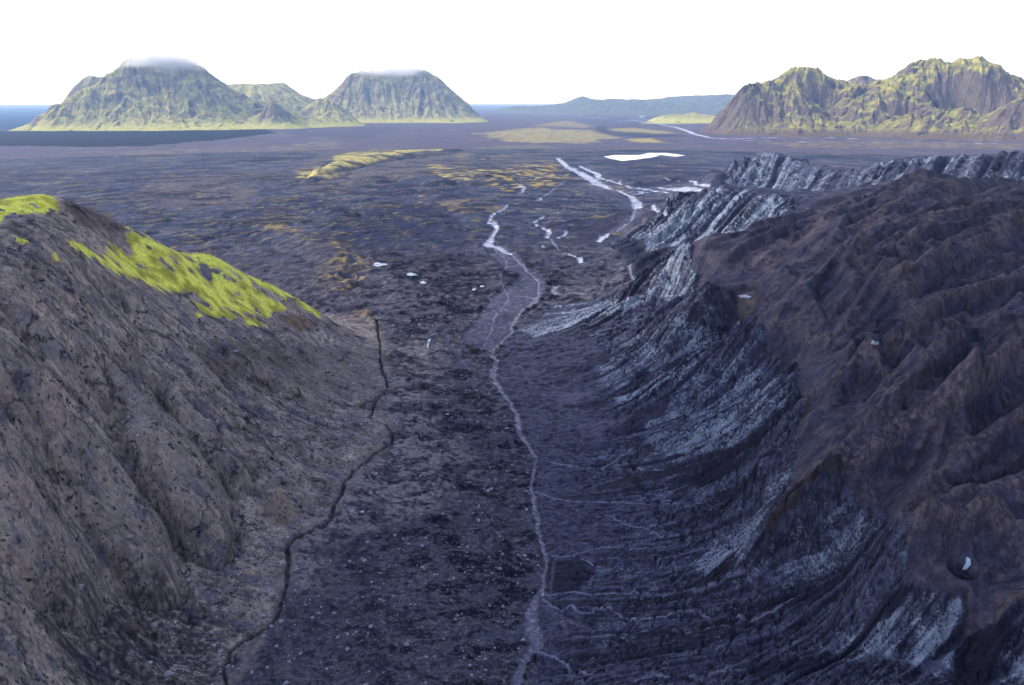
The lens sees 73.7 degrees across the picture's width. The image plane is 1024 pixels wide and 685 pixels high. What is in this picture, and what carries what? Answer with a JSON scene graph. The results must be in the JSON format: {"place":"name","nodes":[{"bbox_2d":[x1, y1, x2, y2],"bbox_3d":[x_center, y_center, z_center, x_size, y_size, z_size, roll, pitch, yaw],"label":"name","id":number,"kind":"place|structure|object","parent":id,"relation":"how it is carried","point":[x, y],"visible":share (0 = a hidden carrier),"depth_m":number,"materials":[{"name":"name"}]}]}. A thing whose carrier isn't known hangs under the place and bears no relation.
{"place":"outdoors","nodes":[
{"label":"outdoors","id":0,"kind":"place"},
{"bbox_2d":[62,75,101,102],"bbox_3d":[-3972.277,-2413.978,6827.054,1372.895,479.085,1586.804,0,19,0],"label":"mountain","id":1,"kind":"structure","parent":0,"point":[87,81],"depth_m":6549.99,"materials":[{"name":"green stone"}]},
{"bbox_2d":[9,57,365,130],"bbox_3d":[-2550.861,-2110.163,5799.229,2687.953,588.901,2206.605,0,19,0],"label":"mountain","id":2,"kind":"structure","parent":0,"point":[134,94],"depth_m":5512.49,"materials":[{"name":"green stone"}]},
{"bbox_2d":[0,197,389,684],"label":"hillside","id":3,"kind":"structure","parent":0,"point":[77,507],"depth_m":195.35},
{"bbox_2d":[124,621,137,634],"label":"boulder","id":4,"kind":"object","parent":3,"relation":"on","point":[131,627],"visible":0.98,"depth_m":154.56,"materials":[{"name":"stone"}]},
{"bbox_2d":[151,622,157,627],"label":"boulder","id":5,"kind":"object","parent":3,"relation":"on","point":[154,624],"visible":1,"depth_m":162.62,"materials":[{"name":"grey stone"}]},
{"bbox_2d":[0,194,319,327],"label":"moss","id":6,"kind":"object","parent":3,"relation":"on","point":[181,278],"visible":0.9,"depth_m":319.84,"materials":[{"name":"green plant"}]},
{"bbox_2d":[164,670,172,675],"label":"boulder","id":7,"kind":"object","parent":3,"relation":"on","point":[168,672],"visible":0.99,"depth_m":152.29,"materials":[{"name":"grey stone"}]},
{"bbox_2d":[0,193,544,684],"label":"rubble","id":8,"kind":"object","parent":3,"relation":"on","point":[352,511],"visible":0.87,"depth_m":215.03,"materials":[{"name":"stone"}]},
{"bbox_2d":[227,83,315,112],"bbox_3d":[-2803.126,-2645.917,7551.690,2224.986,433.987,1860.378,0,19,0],"label":"mountain","id":9,"kind":"structure","parent":0,"point":[285,96],"depth_m":7279.31,"materials":[{"name":"green stone"}]},
{"bbox_2d":[0,104,552,128],"bbox_3d":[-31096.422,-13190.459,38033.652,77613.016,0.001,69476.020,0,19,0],"label":"sea","id":10,"kind":"structure","parent":0,"point":[13,116],"depth_m":16837.83,"materials":[{"name":"liquid"}]},
{"bbox_2d":[324,68,488,122],"bbox_3d":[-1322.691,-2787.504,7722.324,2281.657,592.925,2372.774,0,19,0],"label":"mountain","id":11,"kind":"structure","parent":0,"point":[413,95],"depth_m":7301.18,"materials":[{"name":"green stone"}]},
{"bbox_2d":[0,149,905,684],"bbox_3d":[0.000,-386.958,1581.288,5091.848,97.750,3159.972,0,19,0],"label":"ground","id":12,"kind":"structure","parent":0,"point":[322,231],"depth_m":608.23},
{"bbox_2d":[374,262,386,266],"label":"snow patch","id":13,"kind":"object","parent":12,"relation":"on","point":[378,263],"visible":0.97,"depth_m":757.39,"materials":[{"name":"white snow"}]},
{"bbox_2d":[222,158,719,684],"bbox_3d":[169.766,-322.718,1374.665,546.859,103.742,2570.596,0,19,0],"label":"stream","id":14,"kind":"structure","parent":0,"point":[534,632],"depth_m":262.30,"materials":[{"name":"liquid"}]},
{"bbox_2d":[0,108,1023,159],"bbox_3d":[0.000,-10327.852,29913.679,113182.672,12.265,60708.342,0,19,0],"label":"ground","id":15,"kind":"structure","parent":0,"point":[519,131],"depth_m":3765.09,"materials":[{"name":"grey soil"}]},
{"bbox_2d":[0,0,1023,103],"label":"sky","id":16,"kind":"structure","parent":0,"point":[486,51],"materials":[{"name":"white"}]},
{"bbox_2d":[498,94,735,115],"bbox_3d":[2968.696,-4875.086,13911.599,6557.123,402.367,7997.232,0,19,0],"label":"mountain","id":17,"kind":"structure","parent":0,"point":[699,104],"depth_m":12613.72,"materials":[{"name":"blue stone"}]},
{"bbox_2d":[605,153,684,160],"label":"lake","id":18,"kind":"structure","parent":0,"point":[628,157],"depth_m":2654.56,"materials":[{"name":"grey liquid"}]},
{"bbox_2d":[596,116,710,137],"bbox_3d":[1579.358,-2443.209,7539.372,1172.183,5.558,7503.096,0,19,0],"label":"river","id":19,"kind":"structure","parent":0,"point":[690,132],"depth_m":5071.12,"materials":[{"name":"liquid"}]},
{"bbox_2d":[648,112,715,123],"bbox_3d":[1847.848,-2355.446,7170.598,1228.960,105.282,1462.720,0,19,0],"label":"hill","id":20,"kind":"structure","parent":0,"point":[693,117],"depth_m":7199.11,"materials":[{"name":"green plant"}]},
{"bbox_2d":[498,150,1023,684],"bbox_3d":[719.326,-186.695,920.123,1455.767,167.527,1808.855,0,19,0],"label":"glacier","id":21,"kind":"object","parent":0,"point":[788,472],"visible":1,"depth_m":210.48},
{"bbox_2d":[962,557,970,569],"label":"ice block","id":22,"kind":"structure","parent":21,"relation":"on","point":[967,564],"depth_m":132.56,"materials":[{"name":"white ice"}]},
{"bbox_2d":[700,55,1023,141],"bbox_3d":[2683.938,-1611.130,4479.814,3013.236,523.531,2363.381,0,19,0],"label":"mountain","id":23,"kind":"structure","parent":0,"point":[980,98],"depth_m":4424.02,"materials":[{"name":"green stone"}]},
{"bbox_2d":[847,75,880,84],"bbox_3d":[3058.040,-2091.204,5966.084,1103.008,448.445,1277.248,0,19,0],"label":"mountain","id":24,"kind":"structure","parent":0,"point":[866,80],"depth_m":5760.51,"materials":[{"name":"grey stone"}]}
]}

